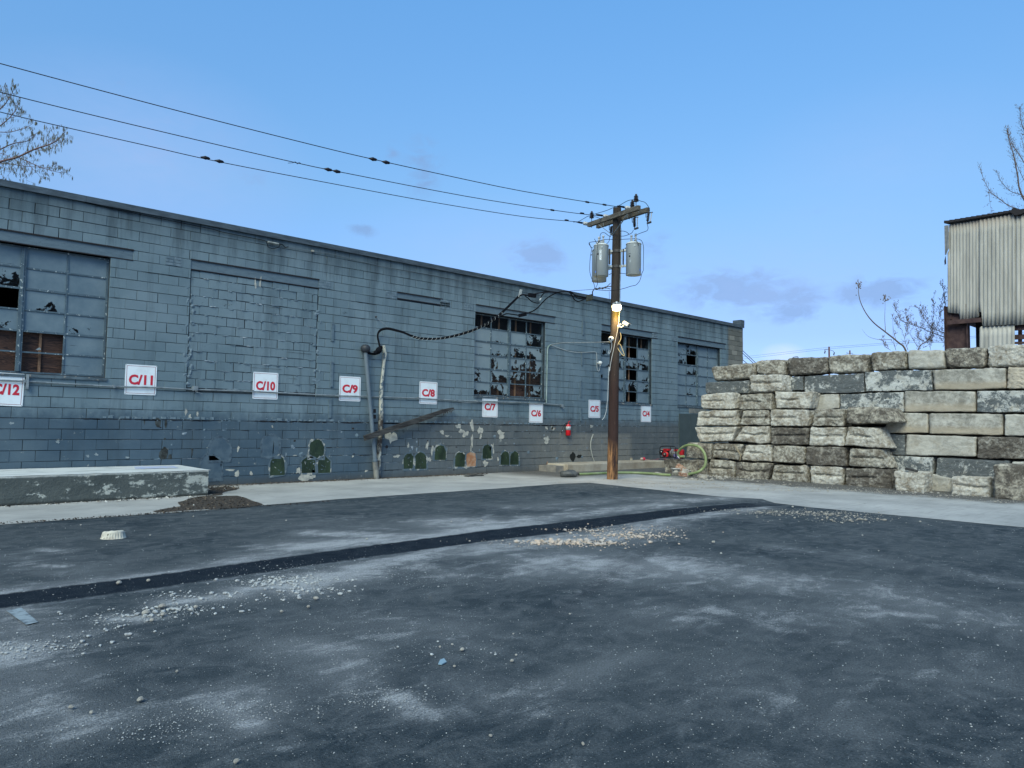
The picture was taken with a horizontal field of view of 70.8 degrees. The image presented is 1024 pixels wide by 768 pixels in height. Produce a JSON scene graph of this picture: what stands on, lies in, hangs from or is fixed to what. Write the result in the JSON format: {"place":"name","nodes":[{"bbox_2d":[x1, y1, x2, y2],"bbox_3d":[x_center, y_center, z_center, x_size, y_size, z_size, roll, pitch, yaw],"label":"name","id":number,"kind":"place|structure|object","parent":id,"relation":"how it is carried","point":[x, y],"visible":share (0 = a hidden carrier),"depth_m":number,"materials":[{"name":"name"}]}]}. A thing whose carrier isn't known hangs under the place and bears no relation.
{"place":"outdoors","nodes":[
{"label":"outdoors","id":0,"kind":"place"},
{"bbox_2d":[135,466,177,468],"bbox_3d":[-7.059,1.651,14.269,0.754,0.004,0.667,3,-4,-30],"label":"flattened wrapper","id":1,"kind":"object","parent":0,"point":[144,467],"visible":1,"depth_m":14.24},
{"bbox_2d":[0,503,1022,764],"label":"loose gravel","id":2,"kind":"structure","parent":0,"point":[536,541],"depth_m":5.59,"materials":[{"name":"gravel"}]},
{"bbox_2d":[0,483,1023,767],"bbox_3d":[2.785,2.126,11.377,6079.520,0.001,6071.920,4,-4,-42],"label":"ground","id":3,"kind":"structure","parent":0,"point":[544,587],"depth_m":4.91,"materials":[{"name":"asphalt"}]},
{"bbox_2d":[7,608,37,624],"bbox_3d":[-3.553,1.681,5.216,0.102,0.001,0.559,4,-4,-45],"label":"road marking","id":4,"kind":"object","parent":3,"relation":"on","point":[23,616],"visible":1,"depth_m":5.23,"materials":[{"name":"white paint"}]},
{"bbox_2d":[0,79,72,185],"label":"catkin tree","id":5,"kind":"object","parent":3,"relation":"on","point":[15,156],"visible":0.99,"depth_m":44.00,"materials":[{"name":"brown plant"}]},
{"bbox_2d":[100,530,125,539],"bbox_3d":[-4.821,1.812,8.709,0.278,0.099,0.248,4,-4,-42],"label":"plastic tub","id":6,"kind":"object","parent":3,"relation":"on","point":[112,535],"visible":1,"depth_m":8.62,"materials":[{"name":"white"}]},
{"bbox_2d":[0,179,743,485],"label":"warehouse","id":7,"kind":"structure","parent":3,"relation":"on","point":[94,294],"depth_m":17.06,"materials":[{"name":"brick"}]},
{"bbox_2d":[0,372,24,405],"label":"parking sign","id":8,"kind":"object","parent":7,"relation":"attached to","point":[11,393],"visible":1,"depth_m":13.33,"materials":[{"name":"white"}]},
{"bbox_2d":[0,228,133,380],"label":"window","id":9,"kind":"structure","parent":7,"relation":"in","point":[77,284],"depth_m":13.97,"materials":[{"name":"glass"}]},
{"bbox_2d":[124,364,156,394],"bbox_3d":[-7.636,-0.085,14.817,0.600,0.618,0.008,4,-4,-42],"label":"parking sign","id":10,"kind":"object","parent":7,"relation":"attached to","point":[140,375],"visible":1,"depth_m":14.81,"materials":[{"name":"white"}]},
{"bbox_2d":[252,372,277,399],"bbox_3d":[-5.678,0.042,16.595,0.601,0.621,0.008,4,-4,-42],"label":"parking sign","id":11,"kind":"object","parent":7,"relation":"attached to","point":[265,381],"visible":1,"depth_m":16.59,"materials":[{"name":"white"}]},
{"bbox_2d":[0,374,564,408],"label":"wall conduit","id":12,"kind":"object","parent":7,"relation":"attached to","point":[27,381],"depth_m":16.04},
{"bbox_2d":[72,199,507,290],"bbox_3d":[-4.743,-3.248,17.552,12.730,0.310,0.071,4,-4,-42],"label":"eave wire","id":13,"kind":"object","parent":7,"relation":"attached to","point":[266,241],"visible":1,"depth_m":16.71,"materials":[{"name":"black"}]},
{"bbox_2d":[339,376,360,401],"bbox_3d":[-4.062,0.122,18.063,0.601,0.620,0.008,4,-4,-42],"label":"parking sign","id":14,"kind":"object","parent":7,"relation":"attached to","point":[348,385],"visible":1,"depth_m":18.06,"materials":[{"name":"white"}]},
{"bbox_2d":[377,345,386,477],"bbox_3d":[-3.370,0.708,18.632,0.216,3.452,0.130,4,-4,-42],"label":"downpipe","id":15,"kind":"object","parent":7,"relation":"attached to","point":[380,426],"visible":0.89,"depth_m":18.57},
{"bbox_2d":[363,407,454,440],"bbox_3d":[-2.655,1.035,19.042,0.092,0.907,2.946,-2,-4,45],"label":"broken timber","id":16,"kind":"object","parent":7,"relation":"attached to","point":[401,425],"visible":1,"depth_m":18.86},
{"bbox_2d":[419,381,437,403],"bbox_3d":[-2.284,0.244,19.677,0.602,0.613,0.008,4,-4,-42],"label":"parking sign","id":17,"kind":"object","parent":7,"relation":"attached to","point":[427,389],"visible":1,"depth_m":19.66,"materials":[{"name":"white"}]},
{"bbox_2d":[368,289,592,354],"bbox_3d":[-0.810,-1.648,18.973,6.060,1.962,0.357,1,-3,-10],"label":"service drop","id":18,"kind":"object","parent":7,"relation":"attached to","point":[378,350],"visible":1,"depth_m":19.03,"materials":[{"name":"black"}]},
{"bbox_2d":[482,396,497,416],"bbox_3d":[-0.641,0.674,21.154,0.604,0.610,0.008,4,-4,-42],"label":"parking sign","id":19,"kind":"object","parent":7,"relation":"attached to","point":[489,409],"visible":1,"depth_m":21.14,"materials":[{"name":"white"}]},
{"bbox_2d":[473,304,554,400],"bbox_3d":[0.019,-0.873,22.021,3.410,2.746,0.330,4,-4,-42],"label":"window","id":20,"kind":"structure","parent":7,"relation":"in","point":[491,372],"depth_m":21.84,"materials":[{"name":"glass"}]},
{"bbox_2d":[529,403,542,422],"bbox_3d":[0.752,0.910,22.413,0.605,0.598,0.008,4,-4,-42],"label":"parking sign","id":21,"kind":"object","parent":7,"relation":"attached to","point":[535,413],"visible":1,"depth_m":22.41,"materials":[{"name":"white"}]},
{"bbox_2d":[546,344,550,402],"bbox_3d":[1.152,-0.321,22.792,0.184,1.896,0.040,4,-4,-42],"label":"riser conduit","id":22,"kind":"object","parent":7,"relation":"attached to","point":[547,373],"visible":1,"depth_m":22.74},
{"bbox_2d":[561,421,570,435],"bbox_3d":[1.724,1.423,23.177,0.412,0.470,0.172,4,-4,-42],"label":"fire extinguisher","id":23,"kind":"object","parent":7,"relation":"attached to","point":[568,429],"visible":1,"depth_m":23.18,"materials":[{"name":"red"}]},
{"bbox_2d":[588,400,599,417],"bbox_3d":[2.781,0.838,24.263,0.604,0.607,0.008,4,-4,-42],"label":"parking sign","id":24,"kind":"object","parent":7,"relation":"attached to","point":[594,409],"visible":1,"depth_m":24.25,"materials":[{"name":"white"}]},
{"bbox_2d":[600,324,656,405],"bbox_3d":[4.124,-0.614,25.747,3.210,2.726,0.330,4,-4,-42],"label":"window","id":25,"kind":"structure","parent":7,"relation":"in","point":[641,397],"depth_m":25.78,"materials":[{"name":"glass"}]},
{"bbox_2d":[641,405,650,421],"bbox_3d":[4.871,1.077,26.156,0.600,0.615,0.008,4,-4,-42],"label":"parking sign","id":26,"kind":"object","parent":7,"relation":"attached to","point":[645,413],"visible":1,"depth_m":26.15,"materials":[{"name":"white"}]},
{"bbox_2d":[679,414,712,459],"bbox_3d":[7.227,2.182,28.255,2.300,1.994,0.046,4,-4,-42],"label":"boarded door","id":27,"kind":"structure","parent":7,"relation":"in","point":[687,422],"depth_m":27.87,"materials":[{"name":"paint"}]},
{"bbox_2d":[677,336,724,407],"bbox_3d":[7.519,-0.392,28.828,3.430,2.726,0.330,4,-4,-42],"label":"window","id":28,"kind":"structure","parent":7,"relation":"in","point":[706,358],"depth_m":28.59,"materials":[{"name":"glass"}]},
{"bbox_2d":[0,467,1023,526],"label":"pavement","id":29,"kind":"structure","parent":0,"point":[963,509],"depth_m":15.07,"materials":[{"name":"concrete"}]},
{"bbox_2d":[0,465,208,505],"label":"loading platform","id":30,"kind":"structure","parent":29,"relation":"on","point":[60,485],"depth_m":12.66,"materials":[{"name":"concrete"}]},
{"bbox_2d":[153,486,263,510],"bbox_3d":[-5.337,2.117,13.588,1.640,0.001,4.603,2,-3,-12],"label":"litter patch","id":31,"kind":"object","parent":29,"relation":"on","point":[217,506],"visible":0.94,"depth_m":12.60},
{"bbox_2d":[0,473,487,523],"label":"leaf litter","id":32,"kind":"object","parent":29,"relation":"on","point":[209,507],"visible":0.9,"depth_m":12.70,"materials":[{"name":"brown"}]},
{"bbox_2d":[361,344,378,478],"bbox_3d":[-3.621,0.711,18.319,0.582,3.421,0.254,4,-4,-42],"label":"leaning pipe","id":33,"kind":"object","parent":29,"relation":"on","point":[365,349],"visible":0.97,"depth_m":18.27,"materials":[{"name":"grey"}]},
{"bbox_2d":[464,473,484,476],"bbox_3d":[-1.029,2.483,19.701,0.660,0.084,0.170,4,-4,-42],"label":"scrap board","id":34,"kind":"object","parent":29,"relation":"on","point":[471,475],"visible":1,"depth_m":19.65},
{"bbox_2d":[539,465,562,471],"bbox_3d":[1.209,2.628,22.267,0.340,0.220,0.730,4,-4,-42],"label":"cement footing","id":35,"kind":"object","parent":29,"relation":"on","point":[552,468],"visible":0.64,"depth_m":22.08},
{"bbox_2d":[547,460,664,471],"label":"cement curb","id":36,"kind":"structure","parent":29,"relation":"on","point":[601,465],"depth_m":23.45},
{"bbox_2d":[587,194,649,479],"bbox_3d":[2.773,-1.048,19.531,0.575,7.848,2.257,3,-4,-30],"label":"utility pole","id":37,"kind":"object","parent":29,"relation":"on","point":[616,217],"visible":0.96,"depth_m":19.46,"materials":[{"name":"brown wood"}]},
{"bbox_2d":[0,112,587,225],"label":"power line","id":38,"kind":"object","parent":37,"relation":"attached to","point":[222,161],"visible":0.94,"depth_m":16.43,"materials":[{"name":"black"}]},
{"bbox_2d":[0,92,607,216],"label":"power line","id":39,"kind":"object","parent":37,"relation":"attached to","point":[338,171],"visible":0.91,"depth_m":15.98,"materials":[{"name":"black"}]},
{"bbox_2d":[0,63,629,208],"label":"power line","id":40,"kind":"object","parent":37,"relation":"attached to","point":[388,162],"visible":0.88,"depth_m":15.14,"materials":[{"name":"black"}]},
{"bbox_2d":[551,341,609,344],"bbox_3d":[1.938,-1.196,21.242,0.025,0.289,3.598,2,-3,-23],"label":"aerial cable","id":41,"kind":"object","parent":37,"relation":"attached to","point":[580,342],"visible":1,"depth_m":21.06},
{"bbox_2d":[593,235,608,277],"bbox_3d":[2.426,-3.489,19.640,0.444,1.131,0.451,4,-4,-42],"label":"transformer","id":42,"kind":"object","parent":37,"relation":"attached to","point":[601,252],"visible":0.97,"depth_m":19.44,"materials":[{"name":"grey"}]},
{"bbox_2d":[602,311,619,419],"bbox_3d":[2.662,-0.512,19.381,0.457,2.965,0.014,1,-3,0],"label":"lamp cable","id":43,"kind":"object","parent":37,"relation":"attached to","point":[610,365],"visible":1,"depth_m":19.37,"materials":[{"name":"grey plastic"}]},
{"bbox_2d":[580,199,649,295],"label":"jumper wires","id":44,"kind":"object","parent":37,"relation":"attached to","point":[605,287],"visible":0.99,"depth_m":19.45,"materials":[{"name":"black"}]},
{"bbox_2d":[612,301,620,310],"bbox_3d":[2.792,-2.090,19.428,0.251,0.251,0.380,2,-3,-24],"label":"yard lamp","id":45,"kind":"object","parent":37,"relation":"attached to","point":[616,305],"visible":1,"depth_m":19.28,"materials":[{"name":"beige"}]},
{"bbox_2d":[617,321,629,327],"bbox_3d":[3.018,-1.605,19.394,0.411,0.176,0.143,-1,-4,30],"label":"flood camera","id":46,"kind":"object","parent":37,"relation":"attached to","point":[625,323],"visible":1,"depth_m":19.33,"materials":[{"name":"white"}]},
{"bbox_2d":[625,234,640,276],"bbox_3d":[3.274,-3.499,19.467,0.417,1.138,0.461,2,-4,-26],"label":"transformer","id":47,"kind":"object","parent":37,"relation":"attached to","point":[633,258],"visible":0.94,"depth_m":19.27,"materials":[{"name":"grey"}]},
{"bbox_2d":[632,217,638,229],"bbox_3d":[3.296,-4.373,19.306,0.087,0.478,0.271,2,-4,-27],"label":"fuse cutout","id":48,"kind":"object","parent":37,"relation":"hanging from","point":[634,223],"visible":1,"depth_m":19.28,"materials":[{"name":"black ceramic"}]},
{"bbox_2d":[578,444,706,475],"bbox_3d":[3.750,2.209,21.084,3.729,0.943,1.492,2,-3,-23],"label":"suction hose","id":49,"kind":"object","parent":29,"relation":"on","point":[677,457],"visible":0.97,"depth_m":21.25,"materials":[{"name":"green"}]},
{"bbox_2d":[671,468,680,474],"bbox_3d":[4.855,2.605,21.351,0.250,0.212,0.220,1,-3,0],"label":"floor drain","id":50,"kind":"object","parent":29,"relation":"on","point":[675,471],"visible":0.86,"depth_m":21.27,"materials":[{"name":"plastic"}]},
{"bbox_2d":[663,458,709,474],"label":"stone block","id":51,"kind":"structure","parent":29,"relation":"on","point":[693,465],"depth_m":22.03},
{"bbox_2d":[659,446,677,457],"bbox_3d":[4.916,2.149,22.731,0.390,0.417,0.883,4,-4,-42],"label":"water pump","id":52,"kind":"object","parent":51,"relation":"on","point":[667,453],"visible":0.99,"depth_m":22.61,"materials":[{"name":"red"}]},
{"bbox_2d":[686,442,719,459],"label":"stone block","id":53,"kind":"structure","parent":51,"relation":"on","point":[695,452],"depth_m":21.74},
{"bbox_2d":[695,426,743,441],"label":"stone block","id":54,"kind":"structure","parent":53,"relation":"on","point":[716,434],"depth_m":21.30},
{"bbox_2d":[697,410,742,425],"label":"stone block","id":55,"kind":"structure","parent":54,"relation":"on","point":[722,418],"depth_m":21.28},
{"bbox_2d":[701,392,740,409],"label":"stone block","id":56,"kind":"structure","parent":55,"relation":"on","point":[726,401],"depth_m":21.32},
{"bbox_2d":[708,459,742,476],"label":"stone block","id":57,"kind":"structure","parent":29,"relation":"on","point":[724,467],"depth_m":21.16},
{"bbox_2d":[713,443,746,459],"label":"stone block","id":58,"kind":"structure","parent":57,"relation":"on","point":[725,451],"depth_m":21.04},
{"bbox_2d":[735,462,780,479],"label":"stone block","id":59,"kind":"structure","parent":29,"relation":"on","point":[759,470],"depth_m":20.40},
{"bbox_2d":[743,444,777,461],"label":"stone block","id":60,"kind":"structure","parent":59,"relation":"on","point":[754,452],"depth_m":20.33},
{"bbox_2d":[734,426,776,443],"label":"stone block","id":61,"kind":"structure","parent":60,"relation":"on","point":[755,434],"depth_m":20.45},
{"bbox_2d":[741,410,771,425],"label":"stone block","id":62,"kind":"structure","parent":61,"relation":"on","point":[756,417],"depth_m":20.45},
{"bbox_2d":[740,393,779,409],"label":"stone block","id":63,"kind":"structure","parent":62,"relation":"on","point":[765,401],"depth_m":20.41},
{"bbox_2d":[750,374,792,392],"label":"stone block","id":64,"kind":"structure","parent":63,"relation":"on","point":[760,383],"depth_m":20.22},
{"bbox_2d":[757,359,789,375],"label":"stone block","id":65,"kind":"structure","parent":64,"relation":"on","point":[774,367],"depth_m":20.73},
{"bbox_2d":[555,474,1023,502],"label":"stone rubble","id":66,"kind":"object","parent":29,"relation":"on","point":[725,477],"visible":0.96,"depth_m":17.79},
{"bbox_2d":[772,465,811,481],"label":"stone block","id":67,"kind":"structure","parent":29,"relation":"on","point":[798,473],"depth_m":19.59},
{"bbox_2d":[773,445,810,462],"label":"stone block","id":68,"kind":"structure","parent":67,"relation":"on","point":[788,454],"depth_m":19.66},
{"bbox_2d":[770,427,810,444],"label":"stone block","id":69,"kind":"structure","parent":68,"relation":"on","point":[793,436],"depth_m":19.66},
{"bbox_2d":[770,409,814,426],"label":"stone block","id":70,"kind":"structure","parent":69,"relation":"on","point":[789,417],"depth_m":19.68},
{"bbox_2d":[775,391,819,408],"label":"stone block","id":71,"kind":"structure","parent":70,"relation":"on","point":[797,400],"depth_m":19.61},
{"bbox_2d":[810,465,846,484],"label":"stone block","id":72,"kind":"structure","parent":29,"relation":"on","point":[824,474],"depth_m":18.86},
{"bbox_2d":[806,446,852,465],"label":"stone block","id":73,"kind":"structure","parent":72,"relation":"on","point":[835,456],"depth_m":18.87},
{"bbox_2d":[809,426,851,446],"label":"stone block","id":74,"kind":"structure","parent":73,"relation":"on","point":[827,436],"depth_m":18.91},
{"bbox_2d":[813,409,850,426],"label":"stone block","id":75,"kind":"structure","parent":74,"relation":"on","point":[831,417],"depth_m":18.90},
{"bbox_2d":[845,467,898,487],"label":"stone block","id":76,"kind":"structure","parent":29,"relation":"on","point":[873,477],"depth_m":18.06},
{"bbox_2d":[849,448,897,467],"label":"stone block","id":77,"kind":"structure","parent":76,"relation":"on","point":[871,458],"depth_m":18.09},
{"bbox_2d":[845,426,895,448],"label":"stone block","id":78,"kind":"structure","parent":77,"relation":"on","point":[863,436],"depth_m":18.16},
{"bbox_2d":[846,407,906,423],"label":"stone block","id":79,"kind":"structure","parent":78,"relation":"on","point":[868,415],"depth_m":18.04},
{"bbox_2d":[856,281,911,369],"bbox_3d":[13.066,-0.295,24.850,2.374,6.671,0.361,1,-3,-5],"label":"leafless shrub","id":80,"kind":"object","parent":29,"relation":"on","point":[898,342],"visible":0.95,"depth_m":24.99,"materials":[{"name":"brown plant"}]},
{"bbox_2d":[895,470,931,491],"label":"stone block","id":81,"kind":"structure","parent":29,"relation":"on","point":[907,480],"depth_m":16.96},
{"bbox_2d":[890,455,939,473],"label":"stone block","id":82,"kind":"structure","parent":81,"relation":"on","point":[924,464],"depth_m":17.80,"materials":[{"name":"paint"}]},
{"bbox_2d":[883,434,906,453],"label":"stone block","id":83,"kind":"structure","parent":82,"relation":"on","point":[899,440],"depth_m":18.13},
{"bbox_2d":[885,413,933,433],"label":"stone block","id":84,"kind":"structure","parent":83,"relation":"on","point":[918,423],"depth_m":17.91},
{"bbox_2d":[839,392,905,411],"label":"stone block","id":85,"kind":"structure","parent":84,"relation":"on","point":[895,400],"depth_m":18.61,"materials":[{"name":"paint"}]},
{"bbox_2d":[865,370,938,392],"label":"stone block","id":86,"kind":"structure","parent":85,"relation":"on","point":[901,381],"depth_m":18.20,"materials":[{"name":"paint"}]},
{"bbox_2d":[872,351,910,370],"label":"stone block","id":87,"kind":"structure","parent":86,"relation":"on","point":[891,361],"depth_m":18.38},
{"bbox_2d":[908,350,951,369],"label":"stone block","id":88,"kind":"structure","parent":86,"relation":"on","point":[926,359],"depth_m":17.75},
{"bbox_2d":[904,391,977,412],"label":"stone block","id":89,"kind":"structure","parent":84,"relation":"on","point":[949,401],"depth_m":17.47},
{"bbox_2d":[934,368,1008,390],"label":"stone block","id":90,"kind":"structure","parent":89,"relation":"on","point":[969,379],"depth_m":17.04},
{"bbox_2d":[946,347,990,368],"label":"stone block","id":91,"kind":"structure","parent":90,"relation":"on","point":[967,358],"depth_m":17.10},
{"bbox_2d":[905,434,977,456],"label":"stone block","id":92,"kind":"structure","parent":82,"relation":"on","point":[935,445],"depth_m":17.42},
{"bbox_2d":[929,413,1005,435],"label":"stone block","id":93,"kind":"structure","parent":92,"relation":"on","point":[970,423],"depth_m":17.03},
{"bbox_2d":[881,279,947,349],"bbox_3d":[16.488,-0.561,28.945,3.252,7.735,0.924,2,-3,-14],"label":"budding bush","id":94,"kind":"object","parent":29,"relation":"on","point":[922,326],"visible":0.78,"depth_m":29.00,"materials":[{"name":"brown plant"}]},
{"bbox_2d":[931,474,951,490],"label":"stone block","id":95,"kind":"structure","parent":29,"relation":"on","point":[941,483],"depth_m":17.21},
{"bbox_2d":[951,475,994,496],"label":"stone block","id":96,"kind":"structure","parent":29,"relation":"on","point":[974,485],"depth_m":16.07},
{"bbox_2d":[936,457,1014,477],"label":"stone block","id":97,"kind":"structure","parent":29,"relation":"on","point":[949,467],"depth_m":17.01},
{"bbox_2d":[977,436,1023,458],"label":"stone block","id":98,"kind":"structure","parent":97,"relation":"on","point":[1009,447],"depth_m":16.53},
{"bbox_2d":[1004,413,1023,435],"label":"stone block","id":99,"kind":"structure","parent":98,"relation":"on","point":[1013,424],"depth_m":16.36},
{"bbox_2d":[978,390,1023,412],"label":"stone block","id":100,"kind":"structure","parent":99,"relation":"on","point":[1005,401],"depth_m":16.55,"materials":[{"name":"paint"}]},
{"bbox_2d":[1008,366,1023,389],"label":"stone block","id":101,"kind":"structure","parent":100,"relation":"on","point":[1016,377],"depth_m":16.36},
{"bbox_2d":[988,344,1023,367],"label":"stone block","id":102,"kind":"structure","parent":101,"relation":"on","point":[1005,356],"depth_m":16.54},
{"bbox_2d":[977,104,1023,213],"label":"budding tree","id":103,"kind":"object","parent":29,"relation":"on","point":[1012,154],"visible":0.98,"depth_m":44.00,"materials":[{"name":"brown plant"}]},
{"bbox_2d":[993,463,1023,499],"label":"stone block","id":104,"kind":"structure","parent":29,"relation":"on","point":[1009,480],"depth_m":15.34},
{"bbox_2d":[0,0,1023,375],"label":"sky","id":105,"kind":"structure","parent":0,"point":[784,156],"materials":[{"name":"blue"}]},
{"bbox_2d":[560,469,577,476],"bbox_3d":[1.561,2.472,19.988,0.540,0.212,0.478,4,-4,-42],"label":"black bag","id":106,"kind":"object","parent":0,"point":[570,473],"visible":1,"depth_m":19.81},
{"bbox_2d":[728,368,1023,467],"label":"earth bank","id":107,"kind":"structure","parent":0,"point":[883,426],"depth_m":19.03,"materials":[{"name":"soil"}]},
{"bbox_2d":[791,376,804,390],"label":"stone block","id":108,"kind":"structure","parent":107,"relation":"on","point":[798,383],"depth_m":20.16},
{"bbox_2d":[788,356,834,376],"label":"stone block","id":109,"kind":"structure","parent":108,"relation":"on","point":[807,366],"depth_m":19.97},
{"bbox_2d":[944,208,1023,369],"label":"corrugated shed","id":110,"kind":"structure","parent":107,"relation":"on","point":[986,276],"depth_m":26.05,"materials":[{"name":"white"}]},
{"bbox_3d":[8.428,1.004,20.203,0.556,0.383,0.586,4,-4,-42],"label":"stone block","id":111,"kind":"object","parent":107,"relation":"on","visible":0},
{"bbox_2d":[806,394,839,409],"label":"stone block","id":112,"kind":"structure","parent":111,"relation":"on","point":[828,401],"depth_m":19.49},
{"bbox_2d":[804,374,870,393],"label":"stone block","id":113,"kind":"structure","parent":112,"relation":"on","point":[839,384],"depth_m":19.36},
{"bbox_2d":[829,354,874,374],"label":"stone block","id":114,"kind":"structure","parent":113,"relation":"on","point":[850,364],"depth_m":19.13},
{"bbox_3d":[7.035,1.126,21.840,0.546,0.570,0.642,4,-4,-42],"label":"stone block","id":115,"kind":"object","parent":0,"visible":0},
{"bbox_3d":[7.049,0.582,21.865,0.535,0.551,0.632,4,-4,-42],"label":"stone block","id":116,"kind":"object","parent":115,"relation":"on","visible":0},
{"bbox_2d":[706,381,757,394],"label":"stone block","id":117,"kind":"structure","parent":116,"relation":"on","point":[742,387],"depth_m":21.74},
{"bbox_2d":[711,363,759,381],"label":"stone block","id":118,"kind":"structure","parent":117,"relation":"on","point":[733,373],"depth_m":21.68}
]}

